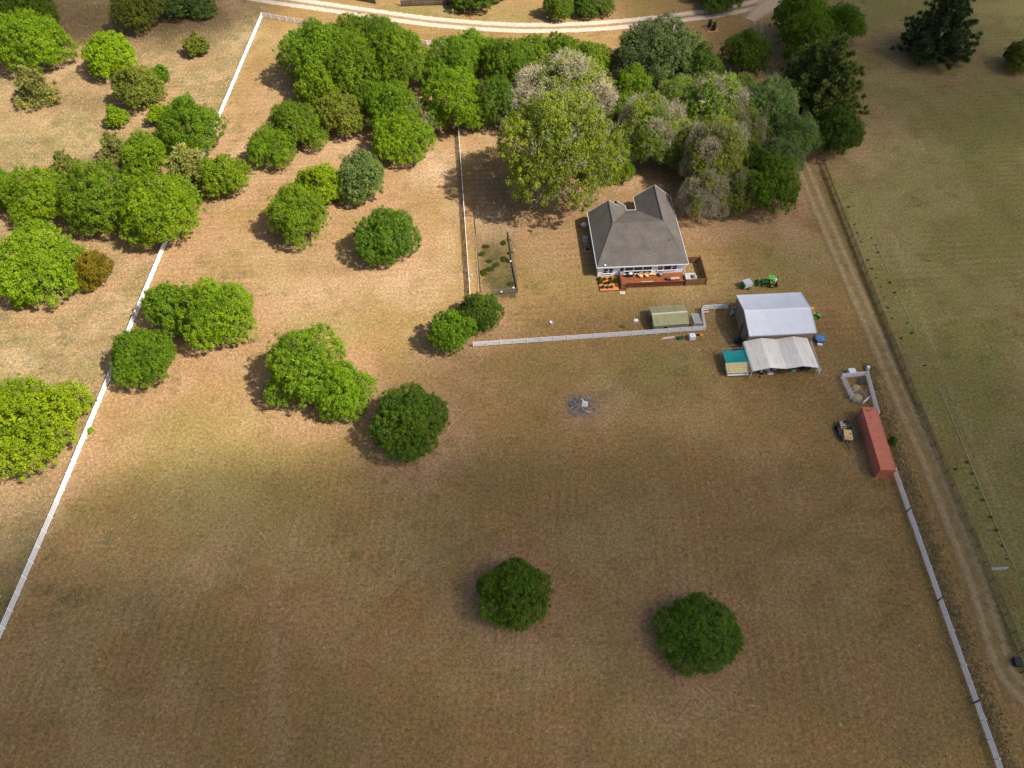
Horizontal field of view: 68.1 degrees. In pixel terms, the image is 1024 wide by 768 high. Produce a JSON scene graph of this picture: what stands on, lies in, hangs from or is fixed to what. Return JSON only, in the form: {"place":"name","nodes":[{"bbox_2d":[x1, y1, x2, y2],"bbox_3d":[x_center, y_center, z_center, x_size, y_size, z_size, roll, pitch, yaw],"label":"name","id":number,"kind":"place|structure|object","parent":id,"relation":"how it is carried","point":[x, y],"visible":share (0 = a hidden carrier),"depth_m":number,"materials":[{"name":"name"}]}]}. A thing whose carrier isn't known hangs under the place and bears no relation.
{"place":"outdoors","nodes":[
{"label":"outdoors","id":0,"kind":"place"},
{"bbox_2d":[0,0,1023,767],"bbox_3d":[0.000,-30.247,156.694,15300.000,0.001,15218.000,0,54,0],"label":"ground","id":1,"kind":"structure","parent":0,"point":[230,568],"depth_m":123.93,"materials":[{"name":"brown plant"}]},
{"bbox_2d":[0,0,60,35],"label":"oak tree","id":2,"kind":"object","parent":1,"relation":"on","point":[42,6],"visible":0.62,"depth_m":197.23,"materials":[{"name":"green plant"}]},
{"bbox_2d":[0,165,72,230],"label":"oak tree","id":3,"kind":"object","parent":1,"relation":"on","point":[38,192],"visible":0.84,"depth_m":153.43,"materials":[{"name":"green plant"}]},
{"bbox_2d":[12,64,62,110],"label":"pine tree","id":4,"kind":"object","parent":1,"relation":"on","point":[33,85],"visible":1,"depth_m":181.39,"materials":[{"name":"green plant"}]},
{"bbox_2d":[0,7,78,72],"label":"oak tree","id":5,"kind":"object","parent":1,"relation":"on","point":[38,33],"visible":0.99,"depth_m":186.29,"materials":[{"name":"green plant"}]},
{"bbox_2d":[0,215,89,308],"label":"oak tree","id":6,"kind":"object","parent":1,"relation":"on","point":[29,261],"visible":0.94,"depth_m":140.53,"materials":[{"name":"green plant"}]},
{"bbox_2d":[0,373,97,480],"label":"oak tree","id":7,"kind":"object","parent":1,"relation":"on","point":[44,404],"visible":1,"depth_m":120.06,"materials":[{"name":"green plant"}]},
{"bbox_2d":[52,148,82,174],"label":"pine tree","id":8,"kind":"object","parent":1,"relation":"on","point":[61,158],"visible":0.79,"depth_m":166.56,"materials":[{"name":"green plant"}]},
{"bbox_2d":[66,249,114,291],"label":"oak tree","id":9,"kind":"object","parent":1,"relation":"on","point":[96,266],"visible":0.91,"depth_m":145.56,"materials":[{"name":"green plant"}]},
{"bbox_2d":[56,157,143,235],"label":"oak tree","id":10,"kind":"object","parent":1,"relation":"on","point":[91,186],"visible":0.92,"depth_m":151.22,"materials":[{"name":"green plant"}]},
{"bbox_2d":[79,30,137,79],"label":"oak tree","id":11,"kind":"object","parent":1,"relation":"on","point":[107,45],"visible":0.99,"depth_m":186.40,"materials":[{"name":"green plant"}]},
{"bbox_2d":[97,130,126,166],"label":"pine tree","id":12,"kind":"object","parent":1,"relation":"on","point":[110,143],"visible":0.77,"depth_m":168.08,"materials":[{"name":"green plant"}]},
{"bbox_2d":[102,104,131,127],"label":"oak tree","id":13,"kind":"object","parent":1,"relation":"on","point":[115,116],"visible":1,"depth_m":176.54,"materials":[{"name":"green plant"}]},
{"bbox_2d":[0,12,262,637],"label":"board fence","id":14,"kind":"object","parent":1,"relation":"on","point":[62,486],"visible":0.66,"depth_m":126.79,"materials":[{"name":"white wood"}]},
{"bbox_2d":[106,0,166,33],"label":"oak tree","id":15,"kind":"object","parent":1,"relation":"on","point":[132,12],"visible":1,"depth_m":198.79,"materials":[{"name":"green plant"}]},
{"bbox_2d":[108,64,167,109],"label":"oak tree","id":16,"kind":"object","parent":1,"relation":"on","point":[143,87],"visible":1,"depth_m":178.73,"materials":[{"name":"green plant"}]},
{"bbox_2d":[108,327,177,387],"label":"oak tree","id":17,"kind":"object","parent":1,"relation":"on","point":[137,342],"visible":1,"depth_m":129.66,"materials":[{"name":"green plant"}]},
{"bbox_2d":[118,128,169,179],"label":"oak tree","id":18,"kind":"object","parent":1,"relation":"on","point":[139,150],"visible":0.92,"depth_m":163.06,"materials":[{"name":"green plant"}]},
{"bbox_2d":[118,171,206,249],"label":"oak tree","id":19,"kind":"object","parent":1,"relation":"on","point":[140,201],"visible":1,"depth_m":148.67,"materials":[{"name":"green plant"}]},
{"bbox_2d":[140,280,204,337],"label":"oak tree","id":20,"kind":"object","parent":1,"relation":"on","point":[164,295],"visible":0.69,"depth_m":136.78,"materials":[{"name":"green plant"}]},
{"bbox_2d":[158,0,220,18],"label":"oak tree","id":21,"kind":"object","parent":1,"relation":"on","point":[193,8],"visible":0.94,"depth_m":205.20,"materials":[{"name":"green plant"}]},
{"bbox_2d":[152,92,229,158],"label":"oak tree","id":22,"kind":"object","parent":1,"relation":"on","point":[172,132],"visible":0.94,"depth_m":166.53,"materials":[{"name":"green plant"}]},
{"bbox_2d":[163,142,224,203],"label":"pine tree","id":23,"kind":"object","parent":1,"relation":"on","point":[183,160],"visible":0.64,"depth_m":159.23,"materials":[{"name":"green plant"}]},
{"bbox_2d":[181,30,209,56],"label":"oak tree","id":24,"kind":"object","parent":1,"relation":"on","point":[192,44],"visible":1,"depth_m":194.31,"materials":[{"name":"green plant"}]},
{"bbox_2d":[171,276,259,352],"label":"oak tree","id":25,"kind":"object","parent":1,"relation":"on","point":[218,303],"visible":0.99,"depth_m":134.48,"materials":[{"name":"green plant"}]},
{"bbox_2d":[197,153,252,196],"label":"oak tree","id":26,"kind":"object","parent":1,"relation":"on","point":[232,176],"visible":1,"depth_m":159.66,"materials":[{"name":"green plant"}]},
{"bbox_2d":[244,124,296,168],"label":"oak tree","id":27,"kind":"object","parent":1,"relation":"on","point":[267,148],"visible":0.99,"depth_m":165.30,"materials":[{"name":"green plant"}]},
{"bbox_2d":[260,98,329,149],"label":"oak tree","id":28,"kind":"object","parent":1,"relation":"on","point":[287,117],"visible":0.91,"depth_m":168.79,"materials":[{"name":"green plant"}]},
{"bbox_2d":[264,179,331,249],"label":"oak tree","id":29,"kind":"object","parent":1,"relation":"on","point":[285,201],"visible":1,"depth_m":150.49,"materials":[{"name":"green plant"}]},
{"bbox_2d":[260,321,349,408],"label":"oak tree","id":30,"kind":"object","parent":1,"relation":"on","point":[304,355],"visible":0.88,"depth_m":126.73,"materials":[{"name":"green plant"}]},
{"bbox_2d":[271,16,353,80],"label":"oak tree","id":31,"kind":"object","parent":1,"relation":"on","point":[308,44],"visible":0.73,"depth_m":179.78,"materials":[{"name":"green plant"}]},
{"bbox_2d":[293,63,342,112],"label":"oak tree","id":32,"kind":"object","parent":1,"relation":"on","point":[319,85],"visible":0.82,"depth_m":177.31,"materials":[{"name":"green plant"}]},
{"bbox_2d":[294,162,345,208],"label":"oak tree","id":33,"kind":"object","parent":1,"relation":"on","point":[321,178],"visible":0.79,"depth_m":158.29,"materials":[{"name":"green plant"}]},
{"bbox_2d":[314,90,365,135],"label":"oak tree","id":34,"kind":"object","parent":1,"relation":"on","point":[337,110],"visible":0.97,"depth_m":171.68,"materials":[{"name":"green plant"}]},
{"bbox_2d":[307,359,378,422],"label":"oak tree","id":35,"kind":"object","parent":1,"relation":"on","point":[351,383],"visible":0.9,"depth_m":126.41,"materials":[{"name":"green plant"}]},
{"bbox_2d":[325,11,371,52],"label":"oak tree","id":36,"kind":"object","parent":1,"relation":"on","point":[348,24],"visible":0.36,"depth_m":186.87,"materials":[{"name":"green plant"}]},
{"bbox_2d":[322,31,386,96],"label":"oak tree","id":37,"kind":"object","parent":1,"relation":"on","point":[357,65],"visible":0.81,"depth_m":177.24,"materials":[{"name":"green plant"}]},
{"bbox_2d":[334,149,384,205],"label":"oak tree","id":38,"kind":"object","parent":1,"relation":"on","point":[357,170],"visible":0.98,"depth_m":158.35,"materials":[{"name":"green plant"}]},
{"bbox_2d":[351,76,383,109],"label":"oak tree","id":39,"kind":"object","parent":1,"relation":"on","point":[357,91],"visible":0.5,"depth_m":178.09,"materials":[{"name":"green plant"}]},
{"bbox_2d":[353,14,404,56],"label":"oak tree","id":40,"kind":"object","parent":1,"relation":"on","point":[374,27],"visible":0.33,"depth_m":186.91,"materials":[{"name":"green plant"}]},
{"bbox_2d":[352,204,421,266],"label":"oak tree","id":41,"kind":"object","parent":1,"relation":"on","point":[380,231],"visible":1,"depth_m":147.51,"materials":[{"name":"green plant"}]},
{"bbox_2d":[364,78,422,129],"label":"oak tree","id":42,"kind":"object","parent":1,"relation":"on","point":[386,99],"visible":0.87,"depth_m":170.18,"materials":[{"name":"green plant"}]},
{"bbox_2d":[365,23,431,91],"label":"oak tree","id":43,"kind":"object","parent":1,"relation":"on","point":[406,59],"visible":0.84,"depth_m":178.35,"materials":[{"name":"green plant"}]},
{"bbox_2d":[370,108,437,165],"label":"oak tree","id":44,"kind":"object","parent":1,"relation":"on","point":[403,140],"visible":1,"depth_m":166.46,"materials":[{"name":"green plant"}]},
{"bbox_2d":[365,380,450,462],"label":"oak tree","id":45,"kind":"object","parent":1,"relation":"on","point":[424,408],"visible":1,"depth_m":121.76,"materials":[{"name":"green plant"}]},
{"bbox_2d":[420,33,483,82],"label":"oak tree","id":46,"kind":"object","parent":1,"relation":"on","point":[446,53],"visible":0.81,"depth_m":180.72,"materials":[{"name":"green plant"}]},
{"bbox_2d":[426,308,477,354],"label":"oak tree","id":47,"kind":"object","parent":1,"relation":"on","point":[450,326],"visible":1,"depth_m":135.23,"materials":[{"name":"green plant"}]},
{"bbox_2d":[419,65,489,129],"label":"oak tree","id":48,"kind":"object","parent":1,"relation":"on","point":[452,86],"visible":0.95,"depth_m":171.12,"materials":[{"name":"green plant"}]},
{"bbox_2d":[449,26,492,73],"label":"oak tree","id":49,"kind":"object","parent":1,"relation":"on","point":[477,37],"visible":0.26,"depth_m":187.06,"materials":[{"name":"green plant"}]},
{"bbox_2d":[449,0,500,10],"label":"oak tree","id":50,"kind":"object","parent":1,"relation":"on","point":[470,3],"visible":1,"depth_m":206.93,"materials":[{"name":"green plant"}]},
{"bbox_2d":[455,291,504,333],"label":"oak tree","id":51,"kind":"object","parent":1,"relation":"on","point":[479,308],"visible":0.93,"depth_m":138.79,"materials":[{"name":"green plant"}]},
{"bbox_2d":[470,72,522,124],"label":"oak tree","id":52,"kind":"object","parent":1,"relation":"on","point":[491,88],"visible":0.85,"depth_m":172.27,"materials":[{"name":"green plant"}]},
{"bbox_2d":[479,34,530,85],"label":"oak tree","id":53,"kind":"object","parent":1,"relation":"on","point":[497,54],"visible":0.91,"depth_m":180.15,"materials":[{"name":"green plant"}]},
{"bbox_2d":[0,0,1019,767],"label":"rough grass","id":54,"kind":"structure","parent":1,"relation":"on","point":[898,454],"depth_m":127.93,"materials":[{"name":"plant"}]},
{"bbox_2d":[472,553,554,634],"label":"oak tree","id":55,"kind":"object","parent":1,"relation":"on","point":[524,580],"visible":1,"depth_m":105.94,"materials":[{"name":"green plant"}]},
{"bbox_2d":[513,33,556,74],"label":"oak tree","id":56,"kind":"object","parent":1,"relation":"on","point":[533,52],"visible":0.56,"depth_m":183.45,"materials":[{"name":"green plant"}]},
{"bbox_2d":[542,0,573,19],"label":"oak tree","id":57,"kind":"object","parent":1,"relation":"on","point":[564,7],"visible":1,"depth_m":204.25,"materials":[{"name":"green plant"}]},
{"bbox_2d":[538,30,581,75],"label":"oak tree","id":58,"kind":"object","parent":1,"relation":"on","point":[558,38],"visible":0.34,"depth_m":184.25,"materials":[{"name":"green plant"}]},
{"bbox_2d":[492,84,630,212],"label":"oak tree","id":59,"kind":"object","parent":1,"relation":"on","point":[571,125],"visible":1,"depth_m":148.57,"materials":[{"name":"green plant"}]},
{"bbox_2d":[505,44,621,115],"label":"oak tree","id":60,"kind":"object","parent":1,"relation":"on","point":[590,75],"visible":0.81,"depth_m":171.46,"materials":[{"name":"beige plant"}]},
{"bbox_2d":[562,393,596,420],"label":"brush pile","id":61,"kind":"object","parent":1,"relation":"on","point":[580,405],"visible":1,"depth_m":131.43,"materials":[{"name":"grey wood"}]},
{"bbox_2d":[564,40,612,83],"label":"oak tree","id":62,"kind":"object","parent":1,"relation":"on","point":[591,48],"visible":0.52,"depth_m":182.08,"materials":[{"name":"green plant"}]},
{"bbox_2d":[473,325,705,346],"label":"board fence","id":63,"kind":"object","parent":1,"relation":"on","point":[606,335],"visible":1,"depth_m":139.98,"materials":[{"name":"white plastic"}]},
{"bbox_2d":[572,0,615,17],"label":"oak tree","id":64,"kind":"object","parent":1,"relation":"on","point":[591,7],"visible":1,"depth_m":205.90,"materials":[{"name":"green plant"}]},
{"bbox_2d":[598,147,636,181],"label":"oak tree","id":65,"kind":"object","parent":1,"relation":"on","point":[627,168],"visible":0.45,"depth_m":163.69,"materials":[{"name":"green plant"}]},
{"bbox_2d":[598,90,639,130],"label":"oak tree","id":66,"kind":"object","parent":1,"relation":"on","point":[615,113],"visible":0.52,"depth_m":170.44,"materials":[{"name":"green plant"}]},
{"bbox_2d":[610,62,652,102],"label":"oak tree","id":67,"kind":"object","parent":1,"relation":"on","point":[628,80],"visible":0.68,"depth_m":175.03,"materials":[{"name":"green plant"}]},
{"bbox_2d":[587,185,688,276],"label":"farmhouse","id":68,"kind":"object","parent":1,"relation":"on","point":[643,236],"visible":1,"depth_m":150.00,"materials":[{"name":"white"}]},
{"bbox_2d":[610,87,691,162],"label":"oak tree","id":69,"kind":"object","parent":1,"relation":"on","point":[651,125],"visible":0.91,"depth_m":161.25,"materials":[{"name":"green plant"}]},
{"bbox_2d":[618,271,685,289],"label":"wooden deck","id":70,"kind":"structure","parent":1,"relation":"on","point":[634,281],"depth_m":148.71,"materials":[{"name":"brown wood"}]},
{"bbox_2d":[602,8,707,86],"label":"oak tree","id":71,"kind":"object","parent":1,"relation":"on","point":[650,41],"visible":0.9,"depth_m":178.77,"materials":[{"name":"green plant"}]},
{"bbox_2d":[648,304,688,330],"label":"garden shed","id":72,"kind":"structure","parent":1,"relation":"on","point":[668,316],"depth_m":141.09,"materials":[{"name":"green metal"}]},
{"bbox_2d":[652,72,700,118],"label":"oak tree","id":73,"kind":"object","parent":1,"relation":"on","point":[673,90],"visible":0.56,"depth_m":169.90,"materials":[{"name":"green plant"}]},
{"bbox_2d":[655,121,701,172],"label":"oak tree","id":74,"kind":"object","parent":1,"relation":"on","point":[675,156],"visible":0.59,"depth_m":162.11,"materials":[{"name":"green plant"}]},
{"bbox_2d":[650,591,746,677],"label":"oak tree","id":75,"kind":"object","parent":1,"relation":"on","point":[681,628],"visible":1,"depth_m":104.95,"materials":[{"name":"green plant"}]},
{"bbox_2d":[669,40,727,89],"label":"oak tree","id":76,"kind":"object","parent":1,"relation":"on","point":[706,58],"visible":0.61,"depth_m":179.05,"materials":[{"name":"green plant"}]},
{"bbox_2d":[672,167,734,219],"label":"oak tree","id":77,"kind":"object","parent":1,"relation":"on","point":[700,195],"visible":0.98,"depth_m":154.39,"materials":[{"name":"green plant"}]},
{"bbox_2d":[675,112,751,188],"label":"oak tree","id":78,"kind":"object","parent":1,"relation":"on","point":[714,142],"visible":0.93,"depth_m":156.59,"materials":[{"name":"green plant"}]},
{"bbox_2d":[681,69,758,130],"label":"oak tree","id":79,"kind":"object","parent":1,"relation":"on","point":[706,104],"visible":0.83,"depth_m":164.70,"materials":[{"name":"green plant"}]},
{"bbox_2d":[699,0,743,13],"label":"oak tree","id":80,"kind":"object","parent":1,"relation":"on","point":[723,3],"visible":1,"depth_m":206.85,"materials":[{"name":"green plant"}]},
{"bbox_2d":[725,362,750,375],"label":"chicken coop","id":81,"kind":"structure","parent":1,"relation":"on","point":[736,369],"depth_m":134.97,"materials":[{"name":"wood"}]},
{"bbox_2d":[715,166,762,214],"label":"oak tree","id":82,"kind":"object","parent":1,"relation":"on","point":[738,192],"visible":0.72,"depth_m":155.19,"materials":[{"name":"green plant"}]},
{"bbox_2d":[717,28,773,73],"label":"oak tree","id":83,"kind":"object","parent":1,"relation":"on","point":[749,42],"visible":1,"depth_m":186.85,"materials":[{"name":"green plant"}]},
{"bbox_2d":[727,106,772,152],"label":"oak tree","id":84,"kind":"object","parent":1,"relation":"on","point":[755,130],"visible":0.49,"depth_m":164.13,"materials":[{"name":"green plant"}]},
{"bbox_2d":[739,140,779,185],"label":"oak tree","id":85,"kind":"object","parent":1,"relation":"on","point":[758,155],"visible":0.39,"depth_m":159.65,"materials":[{"name":"green plant"}]},
{"bbox_2d":[741,71,800,140],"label":"oak tree","id":86,"kind":"object","parent":1,"relation":"on","point":[771,101],"visible":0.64,"depth_m":166.03,"materials":[{"name":"green plant"}]},
{"bbox_2d":[742,151,801,217],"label":"oak tree","id":87,"kind":"object","parent":1,"relation":"on","point":[780,189],"visible":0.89,"depth_m":154.20,"materials":[{"name":"green plant"}]},
{"bbox_2d":[741,336,818,377],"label":"carport","id":88,"kind":"object","parent":1,"relation":"on","point":[781,353],"visible":0.98,"depth_m":135.38,"materials":[{"name":"white paint"}]},
{"bbox_2d":[761,137,806,179],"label":"oak tree","id":89,"kind":"object","parent":1,"relation":"on","point":[781,145],"visible":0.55,"depth_m":161.21,"materials":[{"name":"green plant"}]},
{"bbox_2d":[768,109,824,159],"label":"oak tree","id":90,"kind":"object","parent":1,"relation":"on","point":[801,129],"visible":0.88,"depth_m":164.43,"materials":[{"name":"green plant"}]},
{"bbox_2d":[769,0,832,43],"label":"oak tree","id":91,"kind":"object","parent":1,"relation":"on","point":[790,7],"visible":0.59,"depth_m":192.29,"materials":[{"name":"green plant"}]},
{"bbox_2d":[769,39,835,120],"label":"pine tree","id":92,"kind":"object","parent":1,"relation":"on","point":[793,72],"visible":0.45,"depth_m":175.41,"materials":[{"name":"green plant"}]},
{"bbox_2d":[776,9,839,65],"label":"oak tree","id":93,"kind":"object","parent":1,"relation":"on","point":[816,28],"visible":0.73,"depth_m":186.22,"materials":[{"name":"green plant"}]},
{"bbox_2d":[789,32,869,120],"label":"pine tree","id":94,"kind":"object","parent":1,"relation":"on","point":[840,80],"visible":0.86,"depth_m":172.54,"materials":[{"name":"green plant"}]},
{"bbox_2d":[811,104,867,155],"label":"oak tree","id":95,"kind":"object","parent":1,"relation":"on","point":[834,123],"visible":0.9,"depth_m":166.93,"materials":[{"name":"green plant"}]},
{"bbox_2d":[821,1,867,37],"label":"oak tree","id":96,"kind":"object","parent":1,"relation":"on","point":[850,23],"visible":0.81,"depth_m":193.86,"materials":[{"name":"green plant"}]},
{"bbox_2d":[856,407,895,477],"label":"shipping container","id":97,"kind":"object","parent":1,"relation":"on","point":[877,446],"visible":1,"depth_m":124.77,"materials":[{"name":"red metal"}]},
{"bbox_2d":[752,20,1023,704],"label":"dirt lane","id":98,"kind":"structure","parent":1,"relation":"on","point":[996,647],"depth_m":125.72,"materials":[{"name":"soil"}]},
{"bbox_2d":[822,159,1023,657],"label":"wire fence","id":99,"kind":"object","parent":1,"relation":"on","point":[972,529],"visible":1,"depth_m":127.91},
{"bbox_2d":[888,0,983,70],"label":"pine tree","id":100,"kind":"object","parent":1,"relation":"on","point":[950,42],"visible":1,"depth_m":189.24,"materials":[{"name":"green plant"}]},
{"bbox_2d":[894,468,1002,767],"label":"board fence","id":101,"kind":"object","parent":1,"relation":"on","point":[940,600],"visible":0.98,"depth_m":108.04,"materials":[{"name":"white wood"}]},
{"bbox_2d":[1002,38,1023,74],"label":"oak tree","id":102,"kind":"object","parent":1,"relation":"on","point":[1014,57],"visible":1,"depth_m":190.12,"materials":[{"name":"green plant"}]},
{"bbox_2d":[250,0,778,33],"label":"gravel road","id":103,"kind":"structure","parent":0,"point":[507,27],"depth_m":207.43,"materials":[{"name":"gravel"}]},
{"bbox_2d":[746,0,780,21],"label":"sand apron","id":104,"kind":"object","parent":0,"point":[762,8],"visible":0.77,"depth_m":210.88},
{"bbox_2d":[734,292,816,342],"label":"metal barn","id":105,"kind":"structure","parent":0,"point":[775,315],"depth_m":138.19,"materials":[{"name":"metal"}]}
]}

